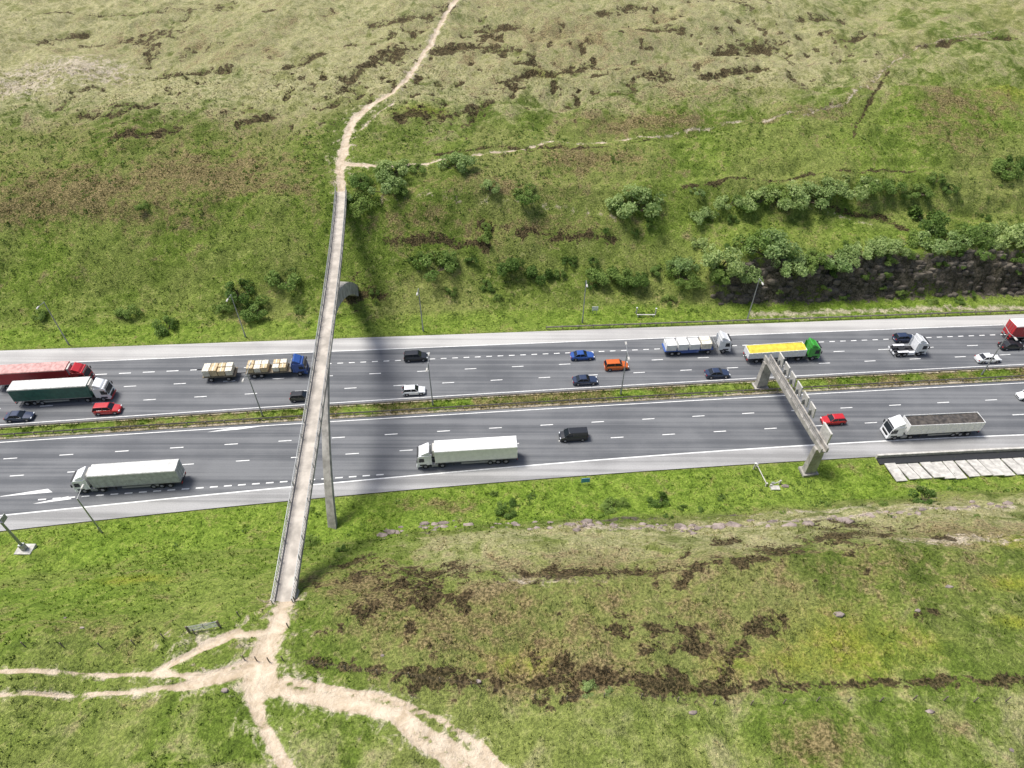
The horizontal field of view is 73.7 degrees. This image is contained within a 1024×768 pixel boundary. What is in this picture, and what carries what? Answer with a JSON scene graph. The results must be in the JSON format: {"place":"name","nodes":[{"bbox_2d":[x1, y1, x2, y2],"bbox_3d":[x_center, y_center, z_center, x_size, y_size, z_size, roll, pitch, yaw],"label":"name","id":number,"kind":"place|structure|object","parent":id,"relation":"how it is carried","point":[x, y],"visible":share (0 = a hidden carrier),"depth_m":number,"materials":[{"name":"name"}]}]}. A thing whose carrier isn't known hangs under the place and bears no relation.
{"place":"outdoors","nodes":[
{"label":"outdoors","id":0,"kind":"place"},
{"bbox_2d":[0,0,1023,767],"bbox_3d":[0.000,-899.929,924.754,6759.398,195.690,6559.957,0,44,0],"label":"moorland terrain","id":1,"kind":"structure","parent":0,"point":[800,40],"depth_m":140.72,"materials":[{"name":"green plant"}]},
{"bbox_2d":[0,514,36,554],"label":"cctv mast","id":2,"kind":"object","parent":1,"relation":"on","point":[24,549],"visible":1,"depth_m":100.07,"materials":[{"name":"metal"}]},
{"bbox_2d":[112,303,141,318],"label":"shrub","id":3,"kind":"object","parent":1,"relation":"on","point":[120,313],"visible":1,"depth_m":139.10,"materials":[{"name":"green plant"}]},
{"bbox_2d":[151,315,177,336],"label":"shrub","id":4,"kind":"object","parent":1,"relation":"on","point":[161,329],"visible":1,"depth_m":137.29,"materials":[{"name":"green plant"}]},
{"bbox_2d":[210,299,237,315],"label":"shrub","id":5,"kind":"object","parent":1,"relation":"on","point":[227,308],"visible":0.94,"depth_m":139.97,"materials":[{"name":"green plant"}]},
{"bbox_2d":[224,277,254,303],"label":"shrub","id":6,"kind":"object","parent":1,"relation":"on","point":[230,289],"visible":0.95,"depth_m":139.85,"materials":[{"name":"green plant"}]},
{"bbox_2d":[239,294,269,322],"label":"shrub","id":7,"kind":"object","parent":1,"relation":"on","point":[247,314],"visible":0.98,"depth_m":139.04,"materials":[{"name":"green plant"}]},
{"bbox_2d":[264,267,301,291],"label":"shrub","id":8,"kind":"object","parent":1,"relation":"on","point":[291,281],"visible":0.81,"depth_m":141.70,"materials":[{"name":"green plant"}]},
{"bbox_2d":[270,186,358,603],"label":"concrete footbridge","id":9,"kind":"object","parent":1,"relation":"on","point":[335,294],"visible":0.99,"depth_m":99.42,"materials":[{"name":"concrete"}]},
{"bbox_2d":[347,171,373,190],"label":"shrub","id":10,"kind":"object","parent":1,"relation":"on","point":[353,179],"visible":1,"depth_m":145.57,"materials":[{"name":"green plant"}]},
{"bbox_2d":[346,189,380,217],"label":"shrub","id":11,"kind":"object","parent":1,"relation":"on","point":[353,208],"visible":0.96,"depth_m":143.65,"materials":[{"name":"green plant"}]},
{"bbox_2d":[367,169,406,194],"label":"shrub","id":12,"kind":"object","parent":1,"relation":"on","point":[389,183],"visible":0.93,"depth_m":144.69,"materials":[{"name":"green plant"}]},
{"bbox_2d":[376,158,410,180],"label":"shrub","id":13,"kind":"object","parent":1,"relation":"on","point":[400,167],"visible":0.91,"depth_m":147.76,"materials":[{"name":"green plant"}]},
{"bbox_2d":[411,250,458,281],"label":"shrub","id":14,"kind":"object","parent":1,"relation":"on","point":[448,265],"visible":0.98,"depth_m":143.24,"materials":[{"name":"green plant"}]},
{"bbox_2d":[436,151,477,173],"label":"shrub","id":15,"kind":"object","parent":1,"relation":"on","point":[458,160],"visible":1,"depth_m":147.83,"materials":[{"name":"green plant"}]},
{"bbox_2d":[494,506,517,519],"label":"shrub","id":16,"kind":"object","parent":1,"relation":"on","point":[512,515],"visible":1,"depth_m":104.12,"materials":[{"name":"green plant"}]},
{"bbox_2d":[496,256,524,276],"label":"shrub","id":17,"kind":"object","parent":1,"relation":"on","point":[512,263],"visible":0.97,"depth_m":143.50,"materials":[{"name":"green plant"}]},
{"bbox_2d":[0,109,1021,551],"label":"bracken","id":18,"kind":"object","parent":1,"relation":"on","point":[442,253],"visible":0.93,"depth_m":145.57,"materials":[{"name":"green plant"}]},
{"bbox_2d":[0,367,1023,438],"bbox_3d":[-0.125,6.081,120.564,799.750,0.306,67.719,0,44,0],"label":"central reservation grass","id":19,"kind":"structure","parent":1,"relation":"on","point":[628,391],"depth_m":123.60,"materials":[{"name":"green plant"}]},
{"bbox_2d":[0,375,1023,435],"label":"crash barrier","id":20,"kind":"object","parent":1,"relation":"on","point":[534,402],"visible":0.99,"depth_m":122.53,"materials":[{"name":"metal"}]},
{"bbox_2d":[0,366,1023,428],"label":"crash barrier","id":21,"kind":"object","parent":1,"relation":"on","point":[445,398],"visible":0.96,"depth_m":124.08,"materials":[{"name":"metal"}]},
{"bbox_2d":[0,381,1023,527],"bbox_3d":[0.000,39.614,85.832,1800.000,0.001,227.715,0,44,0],"label":"motorway carriageway westbound","id":22,"kind":"structure","parent":1,"relation":"on","point":[36,463],"depth_m":117.37,"materials":[{"name":"asphalt"}]},
{"bbox_2d":[70,459,185,492],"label":"articulated lorry","id":23,"kind":"object","parent":22,"relation":"on","point":[153,473],"visible":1,"depth_m":107.69,"materials":[{"name":"white paint"}]},
{"bbox_2d":[416,436,517,468],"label":"articulated lorry","id":24,"kind":"object","parent":22,"relation":"on","point":[491,450],"visible":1,"depth_m":111.22,"materials":[{"name":"white paint"}]},
{"bbox_2d":[0,324,1023,515],"bbox_3d":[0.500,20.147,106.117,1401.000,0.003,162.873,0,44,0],"label":"lane markings","id":25,"kind":"object","parent":22,"relation":"on","point":[68,497],"visible":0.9,"depth_m":120.59,"materials":[{"name":"white paint"}]},
{"bbox_2d":[559,427,587,442],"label":"delivery van","id":26,"kind":"object","parent":22,"relation":"on","point":[574,434],"visible":1,"depth_m":116.15,"materials":[{"name":"black paint"}]},
{"bbox_2d":[820,413,846,425],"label":"hatchback car","id":27,"kind":"object","parent":22,"relation":"on","point":[834,419],"visible":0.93,"depth_m":119.15,"materials":[{"name":"red paint"}]},
{"bbox_2d":[880,412,985,439],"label":"tipper lorry","id":28,"kind":"object","parent":22,"relation":"on","point":[895,427],"visible":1,"depth_m":116.08,"materials":[{"name":"white paint"}]},
{"bbox_2d":[0,325,1023,426],"bbox_3d":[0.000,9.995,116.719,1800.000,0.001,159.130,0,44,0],"label":"motorway carriageway eastbound","id":29,"kind":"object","parent":1,"relation":"on","point":[170,395],"visible":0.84,"depth_m":130.02,"materials":[{"name":"asphalt"}]},
{"bbox_2d":[3,410,34,422],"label":"saloon car","id":30,"kind":"object","parent":29,"relation":"on","point":[18,415],"visible":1,"depth_m":119.84,"materials":[{"name":"blue paint"}]},
{"bbox_2d":[0,361,94,389],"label":"articulated lorry","id":31,"kind":"object","parent":29,"relation":"on","point":[9,373],"visible":0.71,"depth_m":124.55,"materials":[{"name":"red paint"}]},
{"bbox_2d":[6,376,115,405],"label":"articulated lorry","id":32,"kind":"object","parent":29,"relation":"on","point":[40,391],"visible":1,"depth_m":121.72,"materials":[{"name":"white paint"}]},
{"bbox_2d":[92,402,122,415],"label":"people carrier car","id":33,"kind":"object","parent":29,"relation":"on","point":[98,409],"visible":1,"depth_m":120.84,"materials":[{"name":"red paint"}]},
{"bbox_2d":[201,362,245,381],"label":"drawbar trailer","id":34,"kind":"object","parent":29,"relation":"on","point":[212,371],"visible":1,"depth_m":126.69,"materials":[{"name":"metal"}]},
{"bbox_2d":[245,353,308,377],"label":"flatbed lorry","id":35,"kind":"object","parent":29,"relation":"on","point":[299,365],"visible":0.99,"depth_m":127.57,"materials":[{"name":"blue paint"}]},
{"bbox_2d":[289,391,308,402],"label":"hatchback car","id":36,"kind":"object","parent":29,"relation":"on","point":[295,396],"visible":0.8,"depth_m":123.17,"materials":[{"name":"black paint"}]},
{"bbox_2d":[402,385,424,395],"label":"hatchback car","id":37,"kind":"object","parent":29,"relation":"on","point":[407,390],"visible":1,"depth_m":124.47,"materials":[{"name":"white paint"}]},
{"bbox_2d":[404,350,427,362],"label":"suv car","id":38,"kind":"object","parent":29,"relation":"on","point":[413,355],"visible":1,"depth_m":131.00,"materials":[{"name":"black paint"}]},
{"bbox_2d":[570,350,594,360],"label":"saloon car","id":39,"kind":"object","parent":29,"relation":"on","point":[576,355],"visible":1,"depth_m":131.47,"materials":[{"name":"blue paint"}]},
{"bbox_2d":[572,374,597,385],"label":"saloon car","id":40,"kind":"object","parent":29,"relation":"on","point":[584,379],"visible":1,"depth_m":126.48,"materials":[{"name":"blue paint"}]},
{"bbox_2d":[604,359,628,371],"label":"hatchback car","id":41,"kind":"object","parent":29,"relation":"on","point":[613,364],"visible":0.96,"depth_m":129.12,"materials":[{"name":"orange paint"}]},
{"bbox_2d":[662,331,732,355],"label":"lorry","id":42,"kind":"object","parent":29,"relation":"on","point":[679,346],"visible":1,"depth_m":132.09,"materials":[{"name":"white paint"}]},
{"bbox_2d":[704,368,729,378],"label":"saloon car","id":43,"kind":"object","parent":29,"relation":"on","point":[711,373],"visible":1,"depth_m":127.84,"materials":[{"name":"blue paint"}]},
{"bbox_2d":[743,338,822,362],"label":"tipper lorry","id":44,"kind":"object","parent":29,"relation":"on","point":[810,347],"visible":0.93,"depth_m":130.27,"materials":[{"name":"green paint"}]},
{"bbox_2d":[892,332,912,342],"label":"hatchback car","id":45,"kind":"object","parent":29,"relation":"on","point":[901,337],"visible":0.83,"depth_m":135.19,"materials":[{"name":"blue paint"}]},
{"bbox_2d":[888,333,929,356],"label":"tractor unit lorry","id":46,"kind":"object","parent":29,"relation":"on","point":[918,344],"visible":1,"depth_m":132.21,"materials":[{"name":"white paint"}]},
{"bbox_2d":[974,353,1001,363],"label":"saloon car","id":47,"kind":"object","parent":29,"relation":"on","point":[982,358],"visible":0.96,"depth_m":130.92,"materials":[{"name":"white paint"}]},
{"bbox_2d":[997,340,1023,350],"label":"saloon car","id":48,"kind":"object","parent":29,"relation":"on","point":[1006,345],"visible":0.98,"depth_m":133.66,"materials":[{"name":"black paint"}]},
{"bbox_2d":[1001,318,1023,341],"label":"articulated lorry","id":49,"kind":"object","parent":29,"relation":"on","point":[1015,327],"visible":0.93,"depth_m":134.35,"materials":[{"name":"red paint"}]},
{"bbox_2d":[0,435,1023,530],"bbox_3d":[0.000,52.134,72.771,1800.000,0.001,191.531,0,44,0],"label":"hard shoulder","id":50,"kind":"object","parent":1,"relation":"on","point":[584,468],"visible":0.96,"depth_m":111.84},
{"bbox_2d":[0,314,1023,364],"bbox_3d":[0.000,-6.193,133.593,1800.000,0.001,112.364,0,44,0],"label":"hard shoulder","id":51,"kind":"object","parent":1,"relation":"on","point":[133,352],"visible":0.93,"depth_m":136.41},
{"bbox_2d":[513,183,539,204],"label":"shrub","id":52,"kind":"object","parent":1,"relation":"on","point":[522,197],"visible":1,"depth_m":144.79,"materials":[{"name":"green plant"}]},
{"bbox_2d":[523,264,552,284],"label":"shrub","id":53,"kind":"object","parent":1,"relation":"on","point":[548,275],"visible":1,"depth_m":144.30,"materials":[{"name":"green plant"}]},
{"bbox_2d":[63,484,1013,752],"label":"scattered boulders","id":54,"kind":"object","parent":1,"relation":"on","point":[693,712],"visible":1,"depth_m":68.98,"materials":[{"name":"grey stone"}]},
{"bbox_2d":[64,42,1022,702],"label":"heather","id":55,"kind":"object","parent":1,"relation":"on","point":[558,566],"visible":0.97,"depth_m":79.63,"materials":[{"name":"brown plant"}]},
{"bbox_2d":[587,265,619,285],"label":"shrub","id":56,"kind":"object","parent":1,"relation":"on","point":[600,276],"visible":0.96,"depth_m":144.12,"materials":[{"name":"green plant"}]},
{"bbox_2d":[599,496,620,515],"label":"shrub","id":57,"kind":"object","parent":1,"relation":"on","point":[606,505],"visible":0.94,"depth_m":104.53,"materials":[{"name":"green plant"}]},
{"bbox_2d":[607,267,632,284],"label":"shrub","id":58,"kind":"object","parent":1,"relation":"on","point":[625,271],"visible":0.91,"depth_m":144.09,"materials":[{"name":"green plant"}]},
{"bbox_2d":[619,272,649,287],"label":"shrub","id":59,"kind":"object","parent":1,"relation":"on","point":[635,281],"visible":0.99,"depth_m":142.96,"materials":[{"name":"green plant"}]},
{"bbox_2d":[607,183,666,218],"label":"shrub","id":60,"kind":"object","parent":1,"relation":"on","point":[628,209],"visible":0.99,"depth_m":145.04,"materials":[{"name":"green plant"}]},
{"bbox_2d":[280,656,1015,704],"bbox_3d":[13.225,29.210,65.278,72.982,3.203,2.548,2,44,3],"label":"wire fence","id":61,"kind":"object","parent":1,"relation":"on","point":[916,696],"visible":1,"depth_m":64.12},
{"bbox_2d":[646,491,670,507],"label":"shrub","id":62,"kind":"object","parent":1,"relation":"on","point":[663,495],"visible":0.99,"depth_m":105.94,"materials":[{"name":"green plant"}]},
{"bbox_2d":[666,267,697,286],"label":"shrub","id":63,"kind":"object","parent":1,"relation":"on","point":[687,275],"visible":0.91,"depth_m":143.00,"materials":[{"name":"green plant"}]},
{"bbox_2d":[665,255,699,273],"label":"shrub","id":64,"kind":"object","parent":1,"relation":"on","point":[678,264],"visible":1,"depth_m":143.41,"materials":[{"name":"green plant"}]},
{"bbox_2d":[681,274,707,289],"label":"shrub","id":65,"kind":"object","parent":1,"relation":"on","point":[695,283],"visible":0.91,"depth_m":142.69,"materials":[{"name":"green plant"}]},
{"bbox_2d":[377,500,1012,538],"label":"rock outcrop","id":66,"kind":"object","parent":1,"relation":"on","point":[714,526],"visible":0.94,"depth_m":95.01,"materials":[{"name":"grey stone"}]},
{"bbox_2d":[688,206,718,224],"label":"shrub","id":67,"kind":"object","parent":1,"relation":"on","point":[700,218],"visible":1,"depth_m":147.28,"materials":[{"name":"green plant"}]},
{"bbox_2d":[709,265,730,284],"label":"shrub","id":68,"kind":"object","parent":1,"relation":"on","point":[717,273],"visible":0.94,"depth_m":140.84,"materials":[{"name":"green plant"}]},
{"bbox_2d":[700,243,746,276],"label":"shrub","id":69,"kind":"object","parent":1,"relation":"on","point":[710,259],"visible":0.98,"depth_m":139.99,"materials":[{"name":"green plant"}]},
{"bbox_2d":[713,193,743,209],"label":"shrub","id":70,"kind":"object","parent":1,"relation":"on","point":[720,203],"visible":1,"depth_m":146.78,"materials":[{"name":"green plant"}]},
{"bbox_2d":[740,265,763,284],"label":"shrub","id":71,"kind":"object","parent":1,"relation":"on","point":[746,278],"visible":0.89,"depth_m":140.84,"materials":[{"name":"green plant"}]},
{"bbox_2d":[732,228,781,255],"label":"shrub","id":72,"kind":"object","parent":1,"relation":"on","point":[755,238],"visible":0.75,"depth_m":141.04,"materials":[{"name":"green plant"}]},
{"bbox_2d":[742,185,771,211],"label":"shrub","id":73,"kind":"object","parent":1,"relation":"on","point":[749,197],"visible":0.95,"depth_m":147.89,"materials":[{"name":"green plant"}]},
{"bbox_2d":[746,227,802,258],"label":"shrub","id":74,"kind":"object","parent":1,"relation":"on","point":[777,237],"visible":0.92,"depth_m":139.57,"materials":[{"name":"green plant"}]},
{"bbox_2d":[761,183,793,206],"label":"shrub","id":75,"kind":"object","parent":1,"relation":"on","point":[783,195],"visible":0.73,"depth_m":148.35,"materials":[{"name":"green plant"}]},
{"bbox_2d":[546,309,1023,328],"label":"crash barrier","id":76,"kind":"object","parent":1,"relation":"on","point":[778,319],"visible":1,"depth_m":140.23,"materials":[{"name":"metal"}]},
{"bbox_2d":[771,255,804,277],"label":"shrub","id":77,"kind":"object","parent":1,"relation":"on","point":[786,270],"visible":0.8,"depth_m":140.11,"materials":[{"name":"green plant"}]},
{"bbox_2d":[768,179,811,210],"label":"shrub","id":78,"kind":"object","parent":1,"relation":"on","point":[797,190],"visible":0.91,"depth_m":146.87,"materials":[{"name":"green plant"}]},
{"bbox_2d":[751,352,832,477],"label":"motorway sign gantry","id":79,"kind":"object","parent":1,"relation":"on","point":[821,438],"visible":1,"depth_m":112.99,"materials":[{"name":"metal"}]},
{"bbox_2d":[789,253,816,276],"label":"shrub","id":80,"kind":"object","parent":1,"relation":"on","point":[802,271],"visible":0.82,"depth_m":139.69,"materials":[{"name":"green plant"}]},
{"bbox_2d":[797,247,829,271],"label":"shrub","id":81,"kind":"object","parent":1,"relation":"on","point":[809,257],"visible":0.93,"depth_m":140.33,"materials":[{"name":"green plant"}]},
{"bbox_2d":[792,181,835,209],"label":"shrub","id":82,"kind":"object","parent":1,"relation":"on","point":[824,201],"visible":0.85,"depth_m":147.98,"materials":[{"name":"green plant"}]},
{"bbox_2d":[820,176,848,196],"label":"shrub","id":83,"kind":"object","parent":1,"relation":"on","point":[829,191],"visible":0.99,"depth_m":147.55,"materials":[{"name":"green plant"}]},
{"bbox_2d":[825,248,852,272],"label":"shrub","id":84,"kind":"object","parent":1,"relation":"on","point":[846,266],"visible":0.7,"depth_m":140.85,"materials":[{"name":"green plant"}]},
{"bbox_2d":[833,243,860,267],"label":"shrub","id":85,"kind":"object","parent":1,"relation":"on","point":[851,251],"visible":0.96,"depth_m":141.12,"materials":[{"name":"green plant"}]},
{"bbox_2d":[837,174,879,201],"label":"shrub","id":86,"kind":"object","parent":1,"relation":"on","point":[861,193],"visible":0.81,"depth_m":147.56,"materials":[{"name":"green plant"}]},
{"bbox_2d":[710,249,1023,304],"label":"rock cutting face","id":87,"kind":"object","parent":1,"relation":"on","point":[919,264],"visible":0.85,"depth_m":143.55},
{"bbox_2d":[853,240,886,259],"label":"shrub","id":88,"kind":"object","parent":1,"relation":"on","point":[868,252],"visible":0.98,"depth_m":141.06,"materials":[{"name":"green plant"}]},
{"bbox_2d":[856,173,886,194],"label":"shrub","id":89,"kind":"object","parent":1,"relation":"on","point":[873,186],"visible":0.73,"depth_m":147.68,"materials":[{"name":"green plant"}]},
{"bbox_2d":[864,235,910,256],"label":"shrub","id":90,"kind":"object","parent":1,"relation":"on","point":[884,243],"visible":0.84,"depth_m":141.49,"materials":[{"name":"green plant"}]},
{"bbox_2d":[882,178,908,193],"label":"shrub","id":91,"kind":"object","parent":1,"relation":"on","point":[891,188],"visible":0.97,"depth_m":148.43,"materials":[{"name":"green plant"}]},
{"bbox_2d":[906,228,937,247],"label":"shrub","id":92,"kind":"object","parent":1,"relation":"on","point":[913,240],"visible":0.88,"depth_m":143.91,"materials":[{"name":"green plant"}]},
{"bbox_2d":[911,183,934,197],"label":"shrub","id":93,"kind":"object","parent":1,"relation":"on","point":[926,192],"visible":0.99,"depth_m":148.82,"materials":[{"name":"green plant"}]},
{"bbox_2d":[907,485,939,504],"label":"shrub","id":94,"kind":"object","parent":1,"relation":"on","point":[923,491],"visible":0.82,"depth_m":99.90,"materials":[{"name":"green plant"}]},
{"bbox_2d":[907,205,950,236],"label":"shrub","id":95,"kind":"object","parent":1,"relation":"on","point":[915,210],"visible":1,"depth_m":145.46,"materials":[{"name":"green plant"}]},
{"bbox_2d":[917,223,973,254],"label":"shrub","id":96,"kind":"object","parent":1,"relation":"on","point":[940,245],"visible":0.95,"depth_m":142.12,"materials":[{"name":"green plant"}]},
{"bbox_2d":[875,447,1023,457],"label":"parapet","id":97,"kind":"structure","parent":1,"relation":"on","point":[949,452],"depth_m":114.30,"materials":[{"name":"concrete"}]},
{"bbox_2d":[876,451,1023,464],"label":"channel","id":98,"kind":"object","parent":1,"relation":"on","point":[955,457],"visible":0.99,"depth_m":113.97,"materials":[{"name":"concrete"}]},
{"bbox_2d":[884,457,1023,481],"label":"slabs","id":99,"kind":"structure","parent":1,"relation":"on","point":[981,467],"depth_m":111.43,"materials":[{"name":"concrete"}]},
{"bbox_2d":[953,222,996,248],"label":"shrub","id":100,"kind":"object","parent":1,"relation":"on","point":[972,232],"visible":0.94,"depth_m":143.29,"materials":[{"name":"green plant"}]},
{"bbox_2d":[978,222,1002,249],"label":"shrub","id":101,"kind":"object","parent":1,"relation":"on","point":[998,232],"visible":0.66,"depth_m":144.25,"materials":[{"name":"green plant"}]},
{"bbox_2d":[991,157,1023,180],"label":"shrub","id":102,"kind":"object","parent":1,"relation":"on","point":[1007,172],"visible":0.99,"depth_m":150.90,"materials":[{"name":"green plant"}]},
{"bbox_2d":[993,221,1023,249],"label":"shrub","id":103,"kind":"object","parent":1,"relation":"on","point":[1002,239],"visible":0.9,"depth_m":143.58,"materials":[{"name":"green plant"}]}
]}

